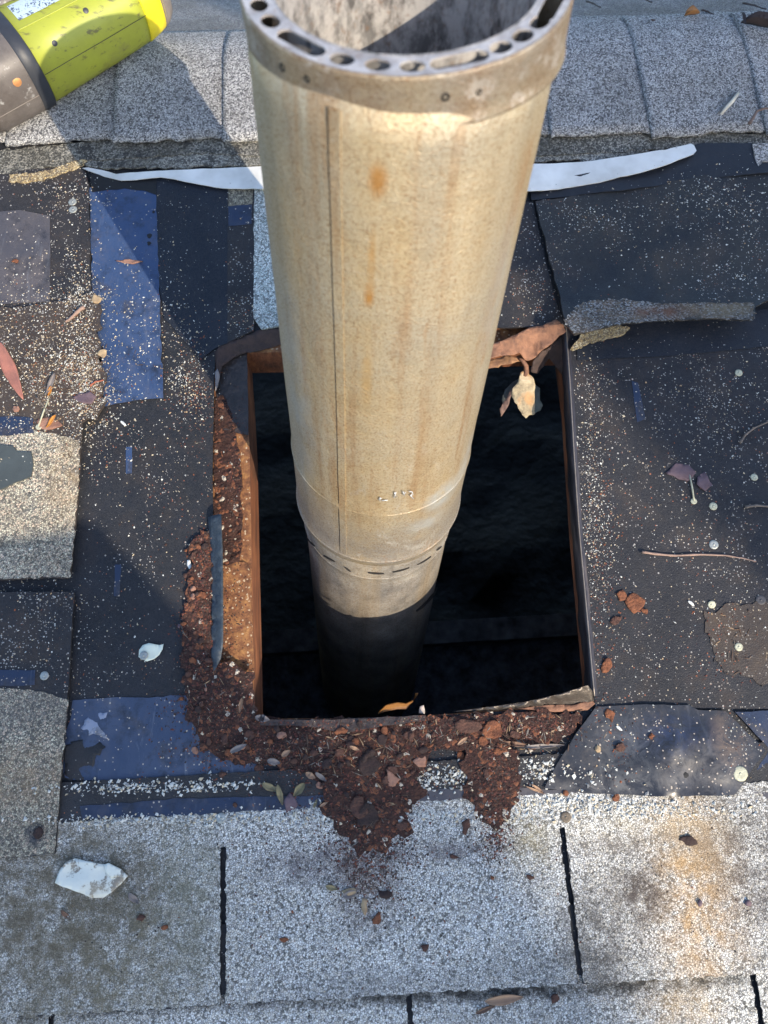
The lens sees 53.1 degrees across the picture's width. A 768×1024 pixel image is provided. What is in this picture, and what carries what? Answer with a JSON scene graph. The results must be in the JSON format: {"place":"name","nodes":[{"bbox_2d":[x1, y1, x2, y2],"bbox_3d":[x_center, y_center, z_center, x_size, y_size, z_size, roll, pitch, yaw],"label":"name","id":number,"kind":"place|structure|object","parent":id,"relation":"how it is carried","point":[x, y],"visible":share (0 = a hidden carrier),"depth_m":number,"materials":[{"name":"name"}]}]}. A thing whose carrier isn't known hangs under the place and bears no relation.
{"place":"outdoors","nodes":[
{"label":"outdoors","id":0,"kind":"place"},
{"bbox_2d":[0,132,767,1023],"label":"roof deck","id":1,"kind":"structure","parent":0,"point":[116,506],"depth_m":0.78,"materials":[{"name":"fabric"}]},
{"bbox_2d":[0,132,5,142],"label":"ridge cap","id":2,"kind":"object","parent":1,"relation":"on","point":[2,137],"visible":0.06,"depth_m":0.91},
{"bbox_2d":[0,0,172,132],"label":"power tool","id":3,"kind":"object","parent":2,"relation":"on","point":[52,52],"visible":1,"depth_m":0.86,"materials":[{"name":"yellow plastic"}]},
{"bbox_2d":[0,405,82,579],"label":"shingle","id":4,"kind":"object","parent":1,"relation":"on","point":[39,518],"visible":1,"depth_m":0.78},
{"bbox_2d":[0,445,33,489],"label":"shingle scrap","id":5,"kind":"object","parent":4,"relation":"on","point":[14,467],"visible":1,"depth_m":0.79,"materials":[{"name":"grey stone"}]},
{"bbox_2d":[0,416,33,435],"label":"release film","id":6,"kind":"object","parent":4,"relation":"on","point":[13,422],"visible":1,"depth_m":0.81,"materials":[{"name":"plastic"}]},
{"bbox_2d":[36,417,62,429],"bbox_3d":[-0.350,-0.093,0.806,0.028,0.003,0.014,-3,74,0],"label":"dry leaf","id":7,"kind":"object","parent":4,"relation":"on","point":[45,421],"visible":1,"depth_m":0.81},
{"bbox_2d":[0,292,106,426],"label":"roof dirt","id":8,"kind":"structure","parent":4,"relation":"on","point":[24,332],"depth_m":0.83,"materials":[{"name":"soil"}]},
{"bbox_2d":[0,342,22,398],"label":"dry leaf","id":9,"kind":"object","parent":8,"relation":"on","point":[9,368],"visible":1,"depth_m":0.82,"materials":[{"name":"plant"}]},
{"bbox_2d":[45,373,54,394],"bbox_3d":[-0.352,-0.135,0.812,0.010,0.004,0.025,-3,74,0],"label":"dry leaf","id":10,"kind":"object","parent":8,"relation":"on","point":[51,381],"visible":1,"depth_m":0.81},
{"bbox_2d":[65,305,84,322],"bbox_3d":[-0.336,-0.215,0.835,0.026,0.009,0.005,-39,65,-19],"label":"twig","id":11,"kind":"object","parent":8,"relation":"on","point":[77,311],"visible":1,"depth_m":0.83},
{"bbox_2d":[72,391,96,403],"bbox_3d":[-0.316,-0.121,0.811,0.026,0.007,0.013,5,59,5],"label":"grey chip","id":12,"kind":"object","parent":8,"relation":"on","point":[89,397],"visible":1,"depth_m":0.81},
{"bbox_2d":[0,167,91,307],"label":"shingle","id":13,"kind":"object","parent":1,"relation":"on","point":[17,195],"visible":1,"depth_m":0.88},
{"bbox_2d":[0,210,50,303],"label":"release film","id":14,"kind":"object","parent":13,"relation":"on","point":[21,231],"visible":1,"depth_m":0.86,"materials":[{"name":"plastic"}]},
{"bbox_2d":[9,159,86,183],"bbox_3d":[-0.390,-0.394,0.893,0.092,0.010,0.018,-12,59,-5],"label":"shingle edge","id":15,"kind":"object","parent":13,"relation":"on","point":[24,178],"visible":1,"depth_m":0.89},
{"bbox_2d":[114,565,120,595],"bbox_3d":[-0.267,0.068,0.769,0.007,0.001,0.033,-3,73,0],"label":"release film","id":16,"kind":"object","parent":1,"relation":"on","point":[117,580],"visible":1,"depth_m":0.77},
{"bbox_2d":[89,174,162,405],"bbox_3d":[-0.289,-0.255,0.857,0.093,0.007,0.294,-3,75,0],"label":"release film","id":17,"kind":"object","parent":1,"relation":"on","point":[130,227],"visible":1,"depth_m":0.86,"materials":[{"name":"plastic"}]},
{"bbox_2d":[126,447,131,473],"bbox_3d":[-0.267,-0.054,0.805,0.007,0.001,0.030,-3,74,0],"label":"release film","id":18,"kind":"object","parent":1,"relation":"on","point":[128,463],"visible":1,"depth_m":0.81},
{"bbox_2d":[0,160,263,768],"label":"loose grit","id":19,"kind":"object","parent":1,"relation":"on","point":[84,372],"visible":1,"depth_m":0.82,"materials":[{"name":"gravel"}]},
{"bbox_2d":[139,643,162,660],"bbox_3d":[-0.227,0.136,0.748,0.024,0.003,0.018,-3,74,0],"label":"foil scrap","id":20,"kind":"object","parent":1,"relation":"on","point":[153,651],"visible":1,"depth_m":0.75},
{"bbox_2d":[63,695,255,780],"bbox_3d":[-0.211,0.215,0.727,0.187,0.003,0.082,-3,75,0],"label":"release film","id":21,"kind":"object","parent":1,"relation":"on","point":[130,750],"visible":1,"depth_m":0.73,"materials":[{"name":"plastic"}]},
{"bbox_2d":[64,739,104,781],"bbox_3d":[-0.282,0.233,0.722,0.041,0.003,0.038,-3,73,0],"label":"tar smear","id":22,"kind":"object","parent":21,"relation":"on","point":[77,755],"visible":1,"depth_m":0.72,"materials":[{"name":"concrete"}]},
{"bbox_2d":[81,712,107,738],"bbox_3d":[-0.274,0.203,0.730,0.027,0.003,0.025,-3,73,0],"label":"plaster smear","id":23,"kind":"object","parent":21,"relation":"on","point":[92,726],"visible":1,"depth_m":0.73},
{"bbox_2d":[208,514,222,670],"bbox_3d":[-0.166,0.078,0.756,0.018,0.015,0.155,-3,74,0],"label":"shingle flap","id":24,"kind":"object","parent":1,"relation":"on","point":[215,533],"visible":1,"depth_m":0.76,"materials":[{"name":"stone"}]},
{"bbox_2d":[156,178,278,359],"bbox_3d":[-0.150,-0.285,0.864,0.234,0.006,0.243,-3,74,0],"label":"smooth shingle","id":25,"kind":"object","parent":1,"relation":"on","point":[205,275],"visible":0.62,"depth_m":0.86,"materials":[{"name":"concrete"}]},
{"bbox_2d":[215,328,280,390],"bbox_3d":[-0.126,-0.165,0.835,0.115,0.015,0.071,-3,74,0],"label":"torn felt","id":26,"kind":"object","parent":1,"relation":"attached to","point":[258,340],"visible":0.69,"depth_m":0.84,"materials":[{"name":"grey paper"}]},
{"bbox_2d":[259,715,425,731],"bbox_3d":[-0.040,0.200,0.722,0.158,0.010,0.015,-1,59,1],"label":"board edge","id":27,"kind":"object","parent":1,"relation":"on","point":[353,725],"visible":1,"depth_m":0.72,"materials":[{"name":"wood"}]},
{"bbox_2d":[84,150,648,169],"bbox_3d":[-0.027,-0.414,0.898,0.669,0.014,0.026,-1,59,1],"label":"under cap shingle","id":28,"kind":"object","parent":1,"relation":"on","point":[192,160],"visible":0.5,"depth_m":0.90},
{"bbox_2d":[0,300,766,845],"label":"plant litter","id":29,"kind":"object","parent":1,"relation":"on","point":[340,722],"visible":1,"depth_m":0.72,"materials":[{"name":"plant"}]},
{"bbox_2d":[0,132,767,173],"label":"under cap shingle","id":30,"kind":"object","parent":1,"relation":"on","point":[32,157],"visible":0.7,"depth_m":0.90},
{"bbox_2d":[5,64,116,146],"bbox_3d":[-0.378,-0.527,0.943,0.140,0.035,0.208,-3,59,0],"label":"ridge cap","id":31,"kind":"object","parent":30,"relation":"on","point":[84,112],"visible":0.33,"depth_m":0.91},
{"bbox_2d":[112,30,227,142],"bbox_3d":[-0.251,-0.528,0.940,0.143,0.038,0.208,-3,59,0],"label":"ridge cap","id":32,"kind":"object","parent":30,"relation":"on","point":[168,84],"visible":0.86,"depth_m":0.92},
{"bbox_2d":[223,29,257,141],"bbox_3d":[-0.121,-0.526,0.943,0.143,0.043,0.202,-3,74,0],"label":"ridge cap","id":33,"kind":"object","parent":30,"relation":"on","point":[239,122],"visible":0.2,"depth_m":0.91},
{"bbox_2d":[540,106,550,135],"bbox_3d":[0.133,-0.528,0.935,0.138,0.035,0.202,-3,74,0],"label":"ridge cap","id":34,"kind":"object","parent":30,"relation":"on","point":[545,130],"visible":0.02,"depth_m":0.90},
{"bbox_2d":[547,15,650,137],"bbox_3d":[0.253,-0.530,0.931,0.130,0.033,0.202,-3,74,0],"label":"ridge cap","id":35,"kind":"object","parent":30,"relation":"on","point":[596,89],"visible":0.8,"depth_m":0.91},
{"bbox_2d":[730,10,767,135],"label":"ridge cap","id":36,"kind":"object","parent":30,"relation":"on","point":[755,39],"visible":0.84,"depth_m":0.92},
{"bbox_2d":[741,11,767,27],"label":"dry leaf","id":37,"kind":"object","parent":36,"relation":"on","point":[759,18],"visible":1,"depth_m":0.92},
{"bbox_2d":[82,144,696,190],"bbox_3d":[0.004,-0.390,0.885,0.711,0.012,0.072,-3,74,0],"label":"white strip","id":38,"kind":"object","parent":1,"relation":"on","point":[544,177],"visible":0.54,"depth_m":0.88,"materials":[{"name":"plastic"}]},
{"bbox_2d":[213,328,583,718],"bbox_3d":[0.017,-0.004,0.822,0.637,0.052,0.676,-3,74,0],"label":"roof sheathing","id":39,"kind":"object","parent":1,"relation":"attached to","point":[269,360],"visible":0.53,"depth_m":0.82,"materials":[{"name":"brown wood"}]},
{"bbox_2d":[213,395,242,565],"bbox_3d":[-0.164,-0.036,0.808,0.031,0.007,0.190,-3,74,0],"label":"rust debris","id":40,"kind":"object","parent":39,"relation":"on","point":[222,437],"visible":0.92,"depth_m":0.81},
{"bbox_2d":[216,353,248,434],"bbox_3d":[-0.165,-0.128,0.834,0.035,0.004,0.096,-3,73,0],"label":"ledge board","id":41,"kind":"object","parent":39,"relation":"on","point":[235,373],"visible":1,"depth_m":0.83,"materials":[{"name":"brown wood"}]},
{"bbox_2d":[220,562,253,688],"bbox_3d":[-0.149,0.117,0.764,0.040,0.005,0.137,-3,75,0],"label":"wood board","id":42,"kind":"object","parent":39,"relation":"on","point":[245,632],"visible":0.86,"depth_m":0.77,"materials":[{"name":"brown wood"}]},
{"bbox_2d":[378,693,417,713],"bbox_3d":[0.014,0.183,0.725,0.042,0.018,0.008,-19,60,-10],"label":"dry leaf","id":43,"kind":"object","parent":39,"relation":"on","point":[392,706],"visible":1,"depth_m":0.73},
{"bbox_2d":[453,324,597,711],"bbox_3d":[0.133,-0.003,0.788,0.159,0.049,0.405,-3,74,0],"label":"flashing","id":44,"kind":"object","parent":39,"relation":"attached to","point":[580,698],"visible":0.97,"depth_m":0.77,"materials":[{"name":"metal"}]},
{"bbox_2d":[488,319,565,380],"bbox_3d":[0.144,-0.169,0.838,0.113,0.043,0.061,-3,74,0],"label":"torn felt","id":45,"kind":"object","parent":39,"relation":"on","point":[529,343],"visible":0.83,"depth_m":0.83,"materials":[{"name":"paper"}]},
{"bbox_2d":[500,357,542,417],"bbox_3d":[0.151,-0.136,0.847,0.049,0.033,0.062,-3,74,0],"label":"hanging scrap","id":46,"kind":"object","parent":45,"relation":"hanging from","point":[523,390],"visible":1,"depth_m":0.85,"materials":[{"name":"paper"}]},
{"bbox_2d":[51,147,767,449],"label":"loose grit","id":47,"kind":"object","parent":1,"relation":"on","point":[630,226],"visible":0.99,"depth_m":0.87,"materials":[{"name":"gravel"}]},
{"bbox_2d":[497,202,563,328],"bbox_3d":[0.140,-0.279,0.858,0.102,0.006,0.167,-3,74,0],"label":"gritty shingle","id":48,"kind":"object","parent":1,"relation":"on","point":[526,267],"visible":0.43,"depth_m":0.85,"materials":[{"name":"concrete"}]},
{"bbox_2d":[522,744,563,748],"bbox_3d":[0.148,0.217,0.712,0.043,0.009,0.004,-3,74,0],"label":"dry leaf","id":49,"kind":"object","parent":1,"relation":"on","point":[536,746],"visible":1,"depth_m":0.71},
{"bbox_2d":[531,143,767,200],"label":"dark flashing","id":50,"kind":"object","parent":1,"relation":"on","point":[704,158],"visible":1,"depth_m":0.88,"materials":[{"name":"black paper"}]},
{"bbox_2d":[752,143,767,165],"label":"shingle edge","id":51,"kind":"object","parent":50,"relation":"on","point":[760,151],"visible":1,"depth_m":0.88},
{"bbox_2d":[535,173,767,335],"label":"curled shingle","id":52,"kind":"object","parent":1,"relation":"on","point":[592,264],"visible":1,"depth_m":0.85,"materials":[{"name":"black concrete"}]},
{"bbox_2d":[570,309,767,708],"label":"felt mat","id":53,"kind":"object","parent":1,"relation":"on","point":[649,493],"visible":0.87,"depth_m":0.78,"materials":[{"name":"fabric"}]},
{"bbox_2d":[570,325,629,350],"bbox_3d":[0.230,-0.190,0.826,0.069,0.012,0.018,-16,60,-8],"label":"shingle crumb","id":54,"kind":"object","parent":53,"relation":"on","point":[592,337],"visible":0.86,"depth_m":0.82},
{"bbox_2d":[601,658,611,672],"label":"rust flake","id":55,"kind":"object","parent":53,"relation":"on","point":[606,666],"visible":1,"depth_m":0.73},
{"bbox_2d":[480,230,767,793],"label":"loose grit","id":56,"kind":"object","parent":53,"relation":"on","point":[645,517],"visible":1,"depth_m":0.78,"materials":[{"name":"gravel"}]},
{"bbox_2d":[625,592,645,613],"bbox_3d":[0.245,0.089,0.753,0.018,0.008,0.018,31,65,19],"label":"rust flake","id":57,"kind":"object","parent":53,"relation":"on","point":[634,602],"visible":1,"depth_m":0.75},
{"bbox_2d":[632,381,644,421],"bbox_3d":[0.268,-0.117,0.810,0.009,0.003,0.047,-3,72,0],"label":"release film","id":58,"kind":"object","parent":53,"relation":"on","point":[639,410],"visible":1,"depth_m":0.81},
{"bbox_2d":[665,463,695,480],"bbox_3d":[0.304,-0.041,0.789,0.030,0.007,0.017,8,59,7],"label":"grey chip","id":59,"kind":"object","parent":53,"relation":"on","point":[678,471],"visible":1,"depth_m":0.79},
{"bbox_2d":[642,551,755,561],"bbox_3d":[0.312,0.043,0.763,0.112,0.007,0.005,3,59,4],"label":"twig","id":60,"kind":"object","parent":53,"relation":"on","point":[662,554],"visible":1,"depth_m":0.76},
{"bbox_2d":[697,471,711,490],"bbox_3d":[0.327,-0.031,0.784,0.017,0.006,0.016,-32,63,-16],"label":"grey chip","id":61,"kind":"object","parent":53,"relation":"on","point":[704,483],"visible":1,"depth_m":0.78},
{"bbox_2d":[703,601,767,686],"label":"roof dirt","id":62,"kind":"structure","parent":53,"relation":"on","point":[755,665],"depth_m":0.74,"materials":[{"name":"soil"}]},
{"bbox_2d":[622,11,764,138],"bbox_3d":[0.377,-0.530,0.928,0.147,0.030,0.204,-3,74,0],"label":"ridge cap","id":63,"kind":"object","parent":1,"relation":"on","point":[695,72],"visible":1,"depth_m":0.91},
{"bbox_2d":[684,5,699,15],"bbox_3d":[0.382,-0.618,0.950,0.022,0.013,0.010,-3,74,0],"label":"dry leaf","id":64,"kind":"object","parent":63,"relation":"on","point":[692,10],"visible":1,"depth_m":0.95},
{"bbox_2d":[720,91,739,114],"bbox_3d":[0.404,-0.478,0.898,0.006,0.012,0.039,36,66,21],"label":"wood splinter","id":65,"kind":"object","parent":63,"relation":"on","point":[730,103],"visible":1,"depth_m":0.90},
{"bbox_2d":[252,365,575,630],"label":"attic floor","id":66,"kind":"structure","parent":0,"point":[506,552],"depth_m":2.14,"materials":[{"name":"black"}]},
{"bbox_2d":[240,0,573,717],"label":"vent pipe","id":67,"kind":"object","parent":66,"relation":"on","point":[398,141],"visible":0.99,"depth_m":0.45,"materials":[{"name":"beige metal"}]},
{"bbox_2d":[163,0,767,30],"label":"roof slope","id":68,"kind":"structure","parent":0,"point":[190,15],"depth_m":1.05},
{"bbox_3d":[0.204,0.803,0.549,0.917,0.012,0.190,-3,74,0],"label":"shingle","id":69,"kind":"object","parent":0,"visible":0},
{"label":"shingle","id":70,"kind":"object","parent":69,"relation":"on","visible":0},
{"bbox_3d":[0.190,0.559,0.619,0.917,0.012,0.191,-3,74,0],"label":"shingle","id":71,"kind":"object","parent":70,"relation":"on","visible":0},
{"bbox_2d":[0,904,757,1023],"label":"shingle","id":72,"kind":"object","parent":71,"relation":"on","point":[719,1000],"visible":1,"depth_m":0.66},
{"bbox_2d":[0,742,767,1018],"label":"shingle","id":73,"kind":"object","parent":72,"relation":"on","point":[83,982],"visible":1,"depth_m":0.68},
{"bbox_2d":[55,858,126,897],"bbox_3d":[-0.261,0.327,0.688,0.061,0.011,0.030,15,60,11],"label":"torn scrap","id":74,"kind":"object","parent":73,"relation":"on","point":[91,879],"visible":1,"depth_m":0.69,"materials":[{"name":"paper"}]},
{"bbox_2d":[104,863,127,878],"bbox_3d":[-0.241,0.323,0.687,0.023,0.006,0.010,20,61,13],"label":"torn scrap","id":75,"kind":"object","parent":74,"relation":"on","point":[111,871],"visible":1,"depth_m":0.69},
{"bbox_2d":[80,795,323,818],"bbox_3d":[-0.156,0.271,0.707,0.248,0.006,0.016,-2,59,1],"label":"adhesive strip","id":76,"kind":"object","parent":73,"relation":"on","point":[181,806],"visible":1,"depth_m":0.71,"materials":[{"name":"plastic"}]},
{"bbox_2d":[276,784,282,804],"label":"dry leaf","id":77,"kind":"object","parent":76,"relation":"on","point":[279,793],"visible":1,"depth_m":0.71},
{"bbox_2d":[262,782,275,791],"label":"dry leaf","id":78,"kind":"object","parent":73,"relation":"on","point":[268,786],"visible":1,"depth_m":0.71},
{"bbox_2d":[284,792,297,812],"bbox_3d":[-0.085,0.267,0.706,0.012,0.005,0.018,-3,74,0],"label":"grey chip","id":79,"kind":"object","parent":73,"relation":"on","point":[290,801],"visible":1,"depth_m":0.70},
{"bbox_2d":[293,783,304,795],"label":"dry leaf","id":80,"kind":"object","parent":73,"relation":"on","point":[299,789],"visible":1,"depth_m":0.71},
{"bbox_2d":[361,898,366,914],"bbox_3d":[-0.017,0.349,0.680,0.006,0.003,0.014,-3,75,0],"label":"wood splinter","id":81,"kind":"object","parent":73,"relation":"on","point":[364,905],"visible":1,"depth_m":0.68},
{"bbox_2d":[357,802,378,826],"bbox_3d":[-0.014,0.275,0.699,0.020,0.009,0.020,5,59,5],"label":"rust flake","id":82,"kind":"object","parent":73,"relation":"on","point":[371,817],"visible":1,"depth_m":0.70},
{"bbox_2d":[319,770,426,858],"bbox_3d":[-0.009,0.277,0.702,0.100,0.007,0.077,-3,75,0],"label":"rust debris","id":83,"kind":"object","parent":73,"relation":"on","point":[414,792],"visible":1,"depth_m":0.70,"materials":[{"name":"soil"}]},
{"bbox_2d":[350,796,368,818],"bbox_3d":[-0.023,0.269,0.700,0.016,0.009,0.019,-26,61,-13],"label":"rust flake","id":84,"kind":"object","parent":83,"relation":"on","point":[357,803],"visible":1,"depth_m":0.70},
{"bbox_2d":[386,769,399,786],"bbox_3d":[0.005,0.246,0.707,0.016,0.009,0.012,30,64,19],"label":"rust flake","id":85,"kind":"object","parent":83,"relation":"on","point":[393,779],"visible":1,"depth_m":0.71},
{"bbox_2d":[396,821,407,830],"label":"rust flake","id":86,"kind":"object","parent":83,"relation":"on","point":[402,825],"visible":1,"depth_m":0.70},
{"bbox_2d":[141,324,610,943],"bbox_3d":[-0.019,0.084,0.761,0.455,0.023,0.618,-3,74,0],"label":"rust crumb","id":87,"kind":"object","parent":73,"relation":"on","point":[303,738],"visible":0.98,"depth_m":0.72,"materials":[{"name":"metal"}]},
{"bbox_2d":[180,529,582,783],"bbox_3d":[-0.007,0.137,0.742,0.381,0.009,0.270,-3,74,0],"label":"rust debris","id":88,"kind":"object","parent":73,"relation":"on","point":[234,759],"visible":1,"depth_m":0.72,"materials":[{"name":"metal"}]},
{"bbox_2d":[322,758,331,768],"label":"rust flake","id":89,"kind":"object","parent":88,"relation":"on","point":[326,762],"visible":1,"depth_m":0.71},
{"bbox_2d":[359,754,381,775],"bbox_3d":[-0.015,0.233,0.711,0.020,0.007,0.020,-34,64,-17],"label":"rust flake","id":90,"kind":"object","parent":88,"relation":"on","point":[372,765],"visible":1,"depth_m":0.71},
{"bbox_2d":[377,734,387,745],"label":"rust flake","id":91,"kind":"object","parent":88,"relation":"on","point":[381,739],"visible":1,"depth_m":0.71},
{"bbox_2d":[413,756,425,766],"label":"rust flake","id":92,"kind":"object","parent":88,"relation":"on","point":[419,762],"visible":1,"depth_m":0.71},
{"bbox_2d":[455,719,481,732],"bbox_3d":[0.079,0.200,0.718,0.026,0.007,0.012,1,59,3],"label":"rust flake","id":93,"kind":"object","parent":88,"relation":"on","point":[465,726],"visible":1,"depth_m":0.72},
{"bbox_2d":[481,720,501,738],"bbox_3d":[0.100,0.203,0.716,0.019,0.004,0.017,-3,74,0],"label":"rust flake","id":94,"kind":"object","parent":88,"relation":"on","point":[494,731],"visible":1,"depth_m":0.72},
{"bbox_2d":[501,741,526,746],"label":"dry leaf","id":95,"kind":"object","parent":88,"relation":"on","point":[516,744],"visible":1,"depth_m":0.71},
{"bbox_2d":[1,749,765,831],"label":"loose grit","id":96,"kind":"object","parent":73,"relation":"on","point":[558,802],"visible":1,"depth_m":0.70,"materials":[{"name":"gravel"}]},
{"bbox_2d":[378,890,392,898],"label":"rust flake","id":97,"kind":"object","parent":73,"relation":"on","point":[387,894],"visible":1,"depth_m":0.68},
{"bbox_2d":[418,789,464,800],"bbox_3d":[0.041,0.264,0.705,0.090,0.006,0.020,0,59,2],"label":"adhesive strip","id":98,"kind":"object","parent":73,"relation":"on","point":[447,794],"visible":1,"depth_m":0.70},
{"bbox_2d":[462,819,469,834],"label":"rust flake","id":99,"kind":"object","parent":73,"relation":"on","point":[466,824],"visible":1,"depth_m":0.70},
{"bbox_2d":[458,743,522,830],"bbox_3d":[0.099,0.251,0.706,0.058,0.006,0.080,-3,74,0],"label":"rust debris","id":100,"kind":"object","parent":73,"relation":"on","point":[467,761],"visible":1,"depth_m":0.70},
{"bbox_2d":[519,787,580,795],"bbox_3d":[0.153,0.260,0.702,0.080,0.005,0.015,2,59,3],"label":"adhesive strip","id":101,"kind":"object","parent":73,"relation":"on","point":[526,791],"visible":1,"depth_m":0.70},
{"bbox_2d":[560,812,570,822],"bbox_3d":[0.165,0.277,0.698,0.010,0.003,0.010,-3,74,0],"label":"roofing nail","id":102,"kind":"object","parent":73,"relation":"on","point":[566,818],"visible":1,"depth_m":0.70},
{"bbox_2d":[544,704,764,795],"bbox_3d":[0.248,0.220,0.709,0.207,0.009,0.085,-3,74,0],"label":"plastic membrane","id":103,"kind":"object","parent":73,"relation":"on","point":[689,776],"visible":1,"depth_m":0.71,"materials":[{"name":"plastic"}]},
{"bbox_2d":[605,708,614,721],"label":"rust flake","id":104,"kind":"object","parent":103,"relation":"on","point":[609,714],"visible":1,"depth_m":0.72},
{"bbox_2d":[734,766,747,781],"bbox_3d":[0.326,0.240,0.704,0.014,0.003,0.014,-3,74,0],"label":"roofing nail","id":105,"kind":"object","parent":103,"relation":"on","point":[740,774],"visible":1,"depth_m":0.70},
{"bbox_2d":[679,835,697,845],"bbox_3d":[0.273,0.295,0.690,0.017,0.004,0.009,-3,74,0],"label":"rust flake","id":106,"kind":"object","parent":73,"relation":"on","point":[688,840],"visible":1,"depth_m":0.69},
{"bbox_2d":[736,711,767,769],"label":"plastic membrane","id":107,"kind":"object","parent":73,"relation":"on","point":[760,722],"visible":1,"depth_m":0.72,"materials":[{"name":"plastic"}]},
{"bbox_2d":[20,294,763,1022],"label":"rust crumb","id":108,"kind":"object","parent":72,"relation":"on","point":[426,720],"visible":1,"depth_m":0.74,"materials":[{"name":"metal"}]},
{"bbox_2d":[484,994,522,1005],"bbox_3d":[0.103,0.417,0.657,0.034,0.005,0.008,-3,74,0],"label":"dry leaf","id":109,"kind":"object","parent":72,"relation":"on","point":[503,1000],"visible":1,"depth_m":0.66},
{"bbox_2d":[0,722,767,1023],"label":"dark grit","id":110,"kind":"object","parent":71,"relation":"on","point":[576,940],"visible":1,"depth_m":0.67,"materials":[{"name":"gravel"}]},
{"bbox_2d":[754,974,767,1023],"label":"shingle","id":111,"kind":"object","parent":71,"relation":"on","point":[761,980],"visible":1,"depth_m":0.66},
{"label":"shingle","id":112,"kind":"object","parent":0,"visible":0},
{"bbox_2d":[0,591,74,857],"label":"shingle","id":113,"kind":"object","parent":112,"relation":"on","point":[33,721],"visible":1,"depth_m":0.73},
{"bbox_2d":[0,670,34,685],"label":"release film","id":114,"kind":"object","parent":113,"relation":"on","point":[7,677],"visible":1,"depth_m":0.74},
{"bbox_2d":[32,826,42,839],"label":"rust flake","id":115,"kind":"object","parent":113,"relation":"on","point":[37,832],"visible":1,"depth_m":0.70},
{"label":"ground","id":116,"kind":"structure","parent":0,"visible":0},
{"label":"attic wall","id":117,"kind":"structure","parent":116,"relation":"on","visible":0},
{"bbox_2d":[261,613,577,657],"bbox_3d":[0.217,0.209,1.315,1.571,0.178,0.036,-3,74,0],"label":"ceiling joist","id":118,"kind":"object","parent":117,"relation":"attached to","point":[482,631],"visible":0.33,"depth_m":1.23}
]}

